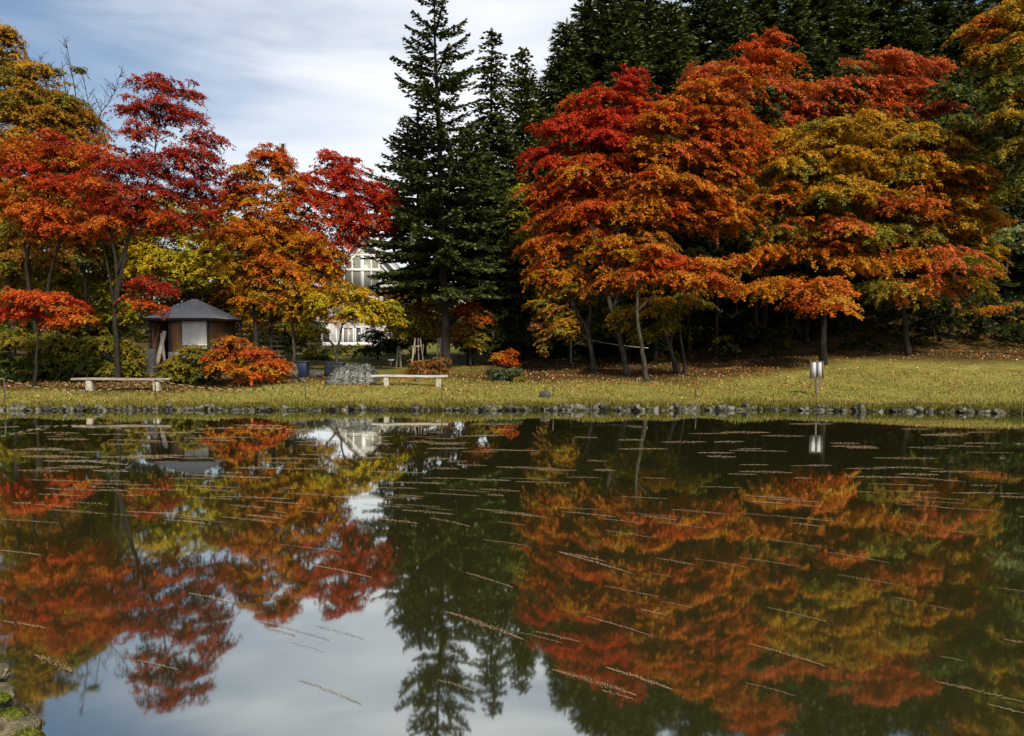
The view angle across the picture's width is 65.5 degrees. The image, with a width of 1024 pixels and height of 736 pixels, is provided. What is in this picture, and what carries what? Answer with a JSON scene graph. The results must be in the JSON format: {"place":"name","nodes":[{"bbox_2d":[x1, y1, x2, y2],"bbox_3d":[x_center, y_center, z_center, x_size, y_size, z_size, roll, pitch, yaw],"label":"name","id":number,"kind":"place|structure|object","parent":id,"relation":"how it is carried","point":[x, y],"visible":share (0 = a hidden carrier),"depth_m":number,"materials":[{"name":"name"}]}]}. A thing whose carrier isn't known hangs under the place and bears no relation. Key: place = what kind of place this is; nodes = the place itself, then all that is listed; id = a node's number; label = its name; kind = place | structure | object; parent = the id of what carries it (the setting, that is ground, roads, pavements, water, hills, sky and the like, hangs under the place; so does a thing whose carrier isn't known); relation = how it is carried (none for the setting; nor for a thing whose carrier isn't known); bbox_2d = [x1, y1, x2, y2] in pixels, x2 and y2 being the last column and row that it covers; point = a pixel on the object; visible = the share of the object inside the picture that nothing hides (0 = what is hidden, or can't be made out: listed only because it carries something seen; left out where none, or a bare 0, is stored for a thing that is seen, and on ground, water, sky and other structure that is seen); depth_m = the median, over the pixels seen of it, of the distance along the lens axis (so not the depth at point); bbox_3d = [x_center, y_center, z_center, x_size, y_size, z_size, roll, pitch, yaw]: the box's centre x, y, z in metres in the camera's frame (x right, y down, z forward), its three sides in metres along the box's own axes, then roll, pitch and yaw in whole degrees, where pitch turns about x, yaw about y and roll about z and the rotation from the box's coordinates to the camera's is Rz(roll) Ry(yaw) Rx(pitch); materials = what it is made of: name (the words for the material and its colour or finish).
{"place":"outdoors","nodes":[
{"label":"outdoors","id":0,"kind":"place"},
{"bbox_2d":[0,0,995,333],"label":"sky","id":1,"kind":"structure","parent":0,"point":[307,76],"materials":[{"name":"white"}]},
{"bbox_2d":[0,410,1023,735],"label":"water","id":2,"kind":"structure","parent":0,"point":[106,598],"depth_m":8.89,"materials":[{"name":"green liquid"}]},
{"bbox_2d":[0,299,1023,413],"bbox_3d":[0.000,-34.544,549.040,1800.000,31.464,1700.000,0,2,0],"label":"ground","id":3,"kind":"structure","parent":0,"point":[986,347],"depth_m":36.32,"materials":[{"name":"green plant"}]},
{"bbox_2d":[0,326,93,383],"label":"evergreen shrub","id":4,"kind":"object","parent":3,"relation":"on","point":[51,362],"visible":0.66,"depth_m":34.53,"materials":[{"name":"green plant"}]},
{"bbox_2d":[0,286,99,387],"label":"maple tree","id":5,"kind":"object","parent":3,"relation":"on","point":[19,307],"visible":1,"depth_m":31.65,"materials":[{"name":"orange plant"}]},
{"bbox_2d":[0,20,128,358],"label":"autumn tree","id":6,"kind":"object","parent":3,"relation":"on","point":[32,104],"visible":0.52,"depth_m":41.87,"materials":[{"name":"orange plant"}]},
{"bbox_2d":[0,127,134,358],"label":"maple tree","id":7,"kind":"object","parent":3,"relation":"on","point":[48,213],"visible":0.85,"depth_m":35.74,"materials":[{"name":"orange plant"}]},
{"bbox_2d":[0,178,147,356],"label":"autumn tree","id":8,"kind":"object","parent":3,"relation":"on","point":[126,329],"visible":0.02,"depth_m":51.30,"materials":[{"name":"green plant"}]},
{"bbox_2d":[0,217,149,343],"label":"autumn tree","id":9,"kind":"object","parent":3,"relation":"on","point":[64,282],"visible":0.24,"depth_m":46.89,"materials":[{"name":"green plant"}]},
{"bbox_2d":[33,37,125,339],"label":"bare tree","id":10,"kind":"object","parent":3,"relation":"on","point":[85,293],"visible":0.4,"depth_m":43.47,"materials":[{"name":"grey plant"}]},
{"bbox_2d":[56,330,147,382],"bbox_3d":[-17.819,-0.281,35.134,4.137,2.793,2.972,0,2,0],"label":"evergreen shrub","id":11,"kind":"object","parent":3,"relation":"on","point":[130,363],"visible":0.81,"depth_m":34.60,"materials":[{"name":"green plant"}]},
{"bbox_2d":[71,377,171,390],"bbox_3d":[-15.404,0.722,31.455,3.905,0.678,0.470,0,2,0],"label":"plank bench","id":12,"kind":"object","parent":3,"relation":"on","point":[89,383],"visible":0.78,"depth_m":31.30,"materials":[{"name":"wood"}]},
{"bbox_2d":[59,70,235,382],"bbox_3d":[-15.369,-5.858,33.745,7.225,13.252,3.974,0,2,0],"label":"maple tree","id":13,"kind":"object","parent":3,"relation":"on","point":[140,164],"visible":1,"depth_m":33.45,"materials":[{"name":"red plant"}]},
{"bbox_2d":[146,349,156,375],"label":"stone block","id":14,"kind":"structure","parent":3,"relation":"on","point":[151,359],"depth_m":36.76,"materials":[{"name":"stone"}]},
{"bbox_2d":[84,194,242,337],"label":"autumn tree","id":15,"kind":"object","parent":3,"relation":"on","point":[183,267],"visible":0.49,"depth_m":46.71,"materials":[{"name":"yellow plant"}]},
{"bbox_2d":[148,344,223,384],"bbox_3d":[-13.747,-0.029,33.575,3.112,1.966,2.150,0,2,0],"label":"evergreen shrub","id":16,"kind":"object","parent":3,"relation":"on","point":[188,367],"visible":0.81,"depth_m":33.29,"materials":[{"name":"green plant"}]},
{"bbox_2d":[143,299,240,371],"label":"garden shed","id":17,"kind":"structure","parent":3,"relation":"on","point":[195,321],"depth_m":38.57,"materials":[{"name":"grey wood"}]},
{"bbox_2d":[154,277,253,312],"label":"autumn tree","id":18,"kind":"object","parent":3,"relation":"on","point":[198,293],"visible":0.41,"depth_m":51.25,"materials":[{"name":"red plant"}]},
{"bbox_2d":[198,335,296,386],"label":"dwarf maple","id":19,"kind":"object","parent":3,"relation":"on","point":[268,368],"visible":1,"depth_m":32.69,"materials":[{"name":"orange plant"}]},
{"bbox_2d":[192,142,320,363],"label":"maple tree","id":20,"kind":"object","parent":3,"relation":"on","point":[252,244],"visible":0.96,"depth_m":38.83,"materials":[{"name":"orange plant"}]},
{"bbox_2d":[241,325,285,364],"bbox_3d":[-12.825,-0.923,41.017,2.356,2.579,0.130,0,2,0],"label":"slatted fence","id":21,"kind":"object","parent":3,"relation":"on","point":[284,341],"visible":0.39,"depth_m":40.93,"materials":[{"name":"brown wood"}]},
{"bbox_2d":[41,260,508,342],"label":"wood","id":22,"kind":"object","parent":3,"relation":"on","point":[144,339],"visible":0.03,"depth_m":160.72,"materials":[{"name":"green plant"}]},
{"bbox_2d":[200,212,350,358],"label":"autumn tree","id":23,"kind":"object","parent":3,"relation":"on","point":[261,320],"visible":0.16,"depth_m":50.06,"materials":[{"name":"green plant"}]},
{"bbox_2d":[266,296,320,364],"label":"autumn tree","id":24,"kind":"object","parent":3,"relation":"on","point":[308,333],"visible":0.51,"depth_m":39.85,"materials":[{"name":"orange plant"}]},
{"bbox_2d":[292,361,309,376],"bbox_3d":[-9.704,0.032,36.683,0.668,0.710,0.636,0,2,0],"label":"storage box","id":25,"kind":"object","parent":3,"relation":"on","point":[303,367],"visible":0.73,"depth_m":36.39,"materials":[{"name":"blue plastic"}]},
{"bbox_2d":[299,349,332,359],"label":"evergreen shrub","id":26,"kind":"object","parent":3,"relation":"on","point":[311,355],"visible":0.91,"depth_m":49.72,"materials":[{"name":"green plant"}]},
{"bbox_2d":[323,362,345,375],"bbox_3d":[-8.172,0.050,36.784,0.923,0.608,0.636,0,2,0],"label":"storage box","id":27,"kind":"object","parent":3,"relation":"on","point":[329,367],"visible":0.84,"depth_m":36.48,"materials":[{"name":"blue plastic"}]},
{"bbox_2d":[266,147,404,360],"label":"maple tree","id":28,"kind":"object","parent":3,"relation":"on","point":[324,263],"visible":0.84,"depth_m":39.81,"materials":[{"name":"red plant"}]},
{"bbox_2d":[280,343,408,355],"bbox_3d":[-12.358,-1.180,58.037,9.573,1.409,2.114,0,2,0],"label":"hedge","id":29,"kind":"object","parent":3,"relation":"on","point":[341,348],"visible":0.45,"depth_m":57.88,"materials":[{"name":"green plant"}]},
{"bbox_2d":[325,362,379,384],"bbox_3d":[-6.753,0.205,33.836,2.180,0.899,1.537,0,2,0],"label":"shrub","id":30,"kind":"object","parent":3,"relation":"on","point":[354,373],"visible":0.97,"depth_m":33.20,"materials":[{"name":"plant"}]},
{"bbox_2d":[302,279,409,361],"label":"autumn tree","id":31,"kind":"object","parent":3,"relation":"on","point":[356,309],"visible":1,"depth_m":37.92,"materials":[{"name":"yellow plant"}]},
{"bbox_2d":[323,238,404,345],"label":"gabled house","id":32,"kind":"structure","parent":3,"relation":"on","point":[359,270],"depth_m":125.45,"materials":[{"name":"white paint"}]},
{"bbox_2d":[344,254,379,290],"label":"window","id":33,"kind":"structure","parent":32,"relation":"in","point":[358,272],"depth_m":125.37,"materials":[{"name":"white glass"}]},
{"bbox_2d":[352,327,408,359],"bbox_3d":[-8.126,-1.459,49.994,3.679,2.185,2.316,0,2,0],"label":"evergreen shrub","id":34,"kind":"object","parent":3,"relation":"on","point":[375,336],"visible":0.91,"depth_m":49.73,"materials":[{"name":"green plant"}]},
{"bbox_2d":[367,300,440,366],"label":"autumn tree","id":35,"kind":"object","parent":3,"relation":"on","point":[410,311],"visible":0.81,"depth_m":41.61,"materials":[{"name":"green plant"}]},
{"bbox_2d":[371,374,447,387],"bbox_3d":[-4.198,0.571,32.656,3.154,0.593,0.465,0,2,0],"label":"plank bench","id":36,"kind":"object","parent":3,"relation":"on","point":[437,377],"visible":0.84,"depth_m":32.48,"materials":[{"name":"wood"}]},
{"bbox_2d":[351,110,477,362],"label":"fir tree","id":37,"kind":"object","parent":3,"relation":"on","point":[420,154],"visible":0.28,"depth_m":41.93,"materials":[{"name":"green plant"}]},
{"bbox_2d":[400,357,452,374],"bbox_3d":[-3.894,0.004,36.549,2.420,1.095,1.976,0,2,0],"label":"twiggy shrub","id":38,"kind":"object","parent":3,"relation":"on","point":[431,368],"visible":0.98,"depth_m":36.37,"materials":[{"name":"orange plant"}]},
{"bbox_2d":[374,290,501,355],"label":"autumn tree","id":39,"kind":"object","parent":3,"relation":"on","point":[385,296],"visible":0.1,"depth_m":55.34,"materials":[{"name":"green plant"}]},
{"bbox_2d":[363,0,515,371],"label":"fir tree","id":40,"kind":"object","parent":3,"relation":"on","point":[425,91],"visible":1,"depth_m":39.14,"materials":[{"name":"green plant"}]},
{"bbox_2d":[438,298,497,366],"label":"autumn tree","id":41,"kind":"object","parent":3,"relation":"on","point":[468,332],"visible":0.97,"depth_m":42.22,"materials":[{"name":"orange plant"}]},
{"bbox_2d":[410,121,535,364],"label":"fir tree","id":42,"kind":"object","parent":3,"relation":"on","point":[479,237],"visible":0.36,"depth_m":43.14,"materials":[{"name":"green plant"}]},
{"bbox_2d":[435,27,544,361],"bbox_3d":[-1.284,-9.978,46.763,7.434,19.682,7.560,0,2,0],"label":"fir tree","id":43,"kind":"object","parent":3,"relation":"on","point":[489,125],"visible":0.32,"depth_m":46.10,"materials":[{"name":"green plant"}]},
{"bbox_2d":[456,285,547,364],"bbox_3d":[-0.525,-2.297,44.032,5.025,4.607,3.409,-1,2,-18],"label":"evergreen shrub","id":44,"kind":"object","parent":3,"relation":"on","point":[507,339],"visible":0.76,"depth_m":43.56,"materials":[{"name":"green plant"}]},
{"bbox_2d":[458,183,546,317],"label":"autumn tree","id":45,"kind":"object","parent":3,"relation":"on","point":[523,235],"visible":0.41,"depth_m":44.37,"materials":[{"name":"green plant"}]},
{"bbox_2d":[488,348,521,368],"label":"flowering shrub","id":46,"kind":"object","parent":3,"relation":"on","point":[501,358],"visible":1,"depth_m":36.23,"materials":[{"name":"plant"}]},
{"bbox_2d":[483,365,527,381],"bbox_3d":[-0.276,0.368,34.592,1.982,1.006,1.387,0,2,0],"label":"evergreen shrub","id":47,"kind":"object","parent":3,"relation":"on","point":[504,374],"visible":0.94,"depth_m":34.39,"materials":[{"name":"green plant"}]},
{"bbox_2d":[0,370,1023,411],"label":"grass","id":48,"kind":"structure","parent":3,"relation":"on","point":[659,401],"depth_m":29.19,"materials":[{"name":"green plant"}]},
{"bbox_2d":[0,305,1023,405],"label":"fallen leaves","id":49,"kind":"object","parent":3,"relation":"on","point":[585,367],"visible":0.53,"depth_m":35.17,"materials":[{"name":"brown plant"}]},
{"bbox_2d":[485,46,584,358],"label":"fir tree","id":50,"kind":"object","parent":3,"relation":"on","point":[526,85],"visible":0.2,"depth_m":49.82,"materials":[{"name":"green plant"}]},
{"bbox_2d":[507,17,598,355],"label":"conifer tree","id":51,"kind":"object","parent":3,"relation":"on","point":[571,50],"visible":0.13,"depth_m":55.60,"materials":[{"name":"green plant"}]},
{"bbox_2d":[524,133,616,360],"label":"forest tree","id":52,"kind":"object","parent":3,"relation":"on","point":[564,257],"visible":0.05,"depth_m":48.44,"materials":[{"name":"green plant"}]},
{"bbox_2d":[526,59,625,359],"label":"conifer tree","id":53,"kind":"object","parent":3,"relation":"on","point":[575,74],"visible":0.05,"depth_m":52.51,"materials":[{"name":"green plant"}]},
{"bbox_2d":[548,0,610,111],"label":"conifer tree","id":54,"kind":"object","parent":3,"relation":"on","point":[585,6],"visible":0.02,"depth_m":58.31,"materials":[{"name":"green plant"}]},
{"bbox_2d":[510,63,671,371],"bbox_3d":[4.076,-7.150,38.681,8.327,15.017,5.539,0,2,0],"label":"maple tree","id":55,"kind":"object","parent":3,"relation":"on","point":[575,208],"visible":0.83,"depth_m":38.22,"materials":[{"name":"red plant"}]},
{"bbox_2d":[546,0,666,356],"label":"conifer tree","id":56,"kind":"object","parent":3,"relation":"on","point":[614,14],"visible":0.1,"depth_m":55.81,"materials":[{"name":"green plant"}]},
{"bbox_2d":[576,20,671,354],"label":"conifer tree","id":57,"kind":"object","parent":3,"relation":"on","point":[626,52],"visible":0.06,"depth_m":51.54,"materials":[{"name":"green plant"}]},
{"bbox_2d":[620,0,674,90],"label":"conifer tree","id":58,"kind":"object","parent":3,"relation":"on","point":[646,26],"visible":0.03,"depth_m":59.55,"materials":[{"name":"green plant"}]},
{"bbox_2d":[563,233,746,362],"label":"autumn tree","id":59,"kind":"object","parent":3,"relation":"on","point":[598,323],"visible":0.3,"depth_m":45.29,"materials":[{"name":"green plant"}]},
{"bbox_2d":[599,135,715,360],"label":"forest tree","id":60,"kind":"object","parent":3,"relation":"on","point":[655,356],"visible":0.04,"depth_m":44.20,"materials":[{"name":"green plant"}]},
{"bbox_2d":[602,289,722,374],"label":"maple tree","id":61,"kind":"object","parent":3,"relation":"on","point":[665,325],"visible":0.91,"depth_m":36.65,"materials":[{"name":"green plant"}]},
{"bbox_2d":[642,0,703,236],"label":"conifer tree","id":62,"kind":"object","parent":3,"relation":"on","point":[669,57],"visible":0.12,"depth_m":55.42,"materials":[{"name":"green plant"}]},
{"bbox_2d":[620,243,761,381],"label":"maple tree","id":63,"kind":"object","parent":3,"relation":"on","point":[689,274],"visible":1,"depth_m":33.25,"materials":[{"name":"orange plant"}]},
{"bbox_2d":[578,26,811,375],"bbox_3d":[8.347,-7.489,36.774,10.593,16.124,4.714,0,2,0],"label":"maple tree","id":64,"kind":"object","parent":3,"relation":"on","point":[713,182],"visible":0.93,"depth_m":36.14,"materials":[{"name":"orange plant"}]},
{"bbox_2d":[640,58,749,341],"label":"conifer tree","id":65,"kind":"object","parent":3,"relation":"on","point":[703,314],"visible":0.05,"depth_m":49.10,"materials":[{"name":"green plant"}]},
{"bbox_2d":[652,110,744,351],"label":"forest tree","id":66,"kind":"object","parent":3,"relation":"on","point":[689,346],"visible":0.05,"depth_m":44.91,"materials":[{"name":"green plant"}]},
{"bbox_2d":[667,0,735,114],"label":"conifer tree","id":67,"kind":"object","parent":3,"relation":"on","point":[702,12],"visible":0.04,"depth_m":57.86,"materials":[{"name":"green plant"}]},
{"bbox_2d":[657,123,769,354],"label":"forest tree","id":68,"kind":"object","parent":3,"relation":"on","point":[721,253],"visible":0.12,"depth_m":43.65,"materials":[{"name":"green plant"}]},
{"bbox_2d":[704,0,758,294],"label":"conifer tree","id":69,"kind":"object","parent":3,"relation":"on","point":[729,31],"visible":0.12,"depth_m":55.31,"materials":[{"name":"green plant"}]},
{"bbox_2d":[701,44,815,329],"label":"conifer tree","id":70,"kind":"object","parent":3,"relation":"on","point":[742,303],"visible":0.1,"depth_m":47.97,"materials":[{"name":"green plant"}]},
{"bbox_2d":[719,85,805,344],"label":"forest tree","id":71,"kind":"object","parent":3,"relation":"on","point":[773,94],"visible":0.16,"depth_m":43.58,"materials":[{"name":"green plant"}]},
{"bbox_2d":[737,0,795,72],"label":"conifer tree","id":72,"kind":"object","parent":3,"relation":"on","point":[761,13],"visible":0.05,"depth_m":58.96,"materials":[{"name":"green plant"}]},
{"bbox_2d":[764,0,831,268],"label":"conifer tree","id":73,"kind":"object","parent":3,"relation":"on","point":[801,29],"visible":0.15,"depth_m":54.33,"materials":[{"name":"green plant"}]},
{"bbox_2d":[755,119,865,342],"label":"forest tree","id":74,"kind":"object","parent":3,"relation":"on","point":[806,333],"visible":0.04,"depth_m":43.79,"materials":[{"name":"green plant"}]},
{"bbox_2d":[600,264,1023,364],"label":"undergrowth","id":75,"kind":"object","parent":3,"relation":"on","point":[928,321],"visible":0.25,"depth_m":43.42,"materials":[{"name":"green plant"}]},
{"bbox_2d":[810,361,823,396],"bbox_3d":[11.261,0.522,29.457,0.488,1.564,0.090,0,2,0],"label":"notice sign","id":76,"kind":"object","parent":3,"relation":"on","point":[816,370],"visible":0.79,"depth_m":29.40,"materials":[{"name":"metal"}]},
{"bbox_2d":[796,0,844,69],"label":"conifer tree","id":77,"kind":"object","parent":3,"relation":"on","point":[821,10],"visible":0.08,"depth_m":59.82,"materials":[{"name":"green plant"}]},
{"bbox_2d":[732,103,912,364],"bbox_3d":[14.266,-6.073,36.583,7.848,12.193,6.717,0,2,0],"label":"maple tree","id":78,"kind":"object","parent":3,"relation":"on","point":[809,160],"visible":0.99,"depth_m":36.40,"materials":[{"name":"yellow plant"}]},
{"bbox_2d":[779,39,876,307],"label":"conifer tree","id":79,"kind":"object","parent":3,"relation":"on","point":[823,63],"visible":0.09,"depth_m":48.70,"materials":[{"name":"green plant"}]},
{"bbox_2d":[673,44,984,337],"bbox_3d":[18.169,-9.918,45.790,17.908,16.645,6.220,0,2,0],"label":"maple tree","id":80,"kind":"object","parent":3,"relation":"on","point":[812,96],"visible":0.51,"depth_m":44.42,"materials":[{"name":"red plant"}]},
{"bbox_2d":[793,64,904,326],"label":"forest tree","id":81,"kind":"object","parent":3,"relation":"on","point":[857,71],"visible":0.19,"depth_m":44.27,"materials":[{"name":"green plant"}]},
{"bbox_2d":[822,0,881,81],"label":"conifer tree","id":82,"kind":"object","parent":3,"relation":"on","point":[850,40],"visible":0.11,"depth_m":54.36,"materials":[{"name":"green plant"}]},
{"bbox_2d":[835,104,929,330],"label":"forest tree","id":83,"kind":"object","parent":3,"relation":"on","point":[889,219],"visible":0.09,"depth_m":43.95,"materials":[{"name":"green plant"}]},
{"bbox_2d":[854,0,939,75],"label":"conifer tree","id":84,"kind":"object","parent":3,"relation":"on","point":[886,11],"visible":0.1,"depth_m":57.83,"materials":[{"name":"green plant"}]},
{"bbox_2d":[845,64,948,316],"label":"conifer tree","id":85,"kind":"object","parent":3,"relation":"on","point":[909,278],"visible":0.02,"depth_m":47.97,"materials":[{"name":"green plant"}]},
{"bbox_2d":[885,0,941,94],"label":"conifer tree","id":86,"kind":"object","parent":3,"relation":"on","point":[918,39],"visible":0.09,"depth_m":53.61,"materials":[{"name":"green plant"}]},
{"bbox_2d":[836,114,1018,355],"bbox_3d":[19.945,-6.141,37.658,8.481,11.460,6.793,0,2,0],"label":"maple tree","id":87,"kind":"object","parent":3,"relation":"on","point":[956,170],"visible":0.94,"depth_m":37.25,"materials":[{"name":"green plant"}]},
{"bbox_2d":[915,0,967,95],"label":"conifer tree","id":88,"kind":"object","parent":3,"relation":"on","point":[942,11],"visible":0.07,"depth_m":57.94,"materials":[{"name":"green plant"}]},
{"bbox_2d":[887,80,1019,338],"bbox_3d":[24.183,-8.525,43.565,6.705,14.129,5.856,-2,3,-42],"label":"forest tree","id":89,"kind":"object","parent":3,"relation":"on","point":[953,93],"visible":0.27,"depth_m":43.22,"materials":[{"name":"green plant"}]},
{"bbox_2d":[905,67,1023,317],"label":"conifer tree","id":90,"kind":"object","parent":3,"relation":"on","point":[959,79],"visible":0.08,"depth_m":47.28,"materials":[{"name":"green plant"}]},
{"bbox_2d":[937,0,1008,246],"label":"conifer tree","id":91,"kind":"object","parent":3,"relation":"on","point":[970,11],"visible":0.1,"depth_m":53.66,"materials":[{"name":"green plant"}]},
{"bbox_2d":[940,0,1023,205],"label":"maple tree","id":92,"kind":"object","parent":3,"relation":"on","point":[992,23],"visible":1,"depth_m":35.32,"materials":[{"name":"green plant"}]},
{"bbox_2d":[941,94,1023,307],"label":"forest tree","id":93,"kind":"object","parent":3,"relation":"on","point":[983,106],"visible":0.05,"depth_m":46.44,"materials":[{"name":"green plant"}]},
{"bbox_2d":[952,301,1023,320],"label":"leafy sapling","id":94,"kind":"object","parent":3,"relation":"on","point":[1000,308],"visible":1,"depth_m":36.76,"materials":[{"name":"orange plant"}]},
{"bbox_2d":[969,65,1023,311],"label":"conifer tree","id":95,"kind":"object","parent":3,"relation":"on","point":[1016,279],"visible":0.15,"depth_m":46.18,"materials":[{"name":"green plant"}]},
{"bbox_2d":[974,132,1023,324],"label":"forest tree","id":96,"kind":"object","parent":3,"relation":"on","point":[1007,204],"visible":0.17,"depth_m":45.11,"materials":[{"name":"green plant"}]},
{"bbox_2d":[986,223,1023,249],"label":"leafy sapling","id":97,"kind":"object","parent":3,"relation":"on","point":[1017,229],"visible":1,"depth_m":33.78,"materials":[{"name":"green plant"}]},
{"bbox_3d":[-3.387,2.338,4.408,1.143,1.082,1.012,0,2,0],"label":"mossy rock","id":98,"kind":"object","parent":3,"relation":"on","visible":0},
{"bbox_2d":[0,663,11,681],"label":"mossy rock","id":99,"kind":"object","parent":98,"relation":"on","point":[5,673],"visible":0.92,"depth_m":4.59,"materials":[{"name":"stone"}]},
{"bbox_2d":[0,682,16,708],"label":"mossy rock","id":100,"kind":"object","parent":98,"relation":"on","point":[8,699],"visible":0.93,"depth_m":4.39,"materials":[{"name":"stone"}]},
{"bbox_3d":[-2.772,2.405,3.958,0.953,1.108,0.902,0,2,0],"label":"mossy rock","id":101,"kind":"object","parent":3,"relation":"on","visible":0},
{"bbox_2d":[0,707,45,735],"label":"mossy rock","id":102,"kind":"object","parent":101,"relation":"on","point":[15,721],"visible":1,"depth_m":4.12,"materials":[{"name":"stone"}]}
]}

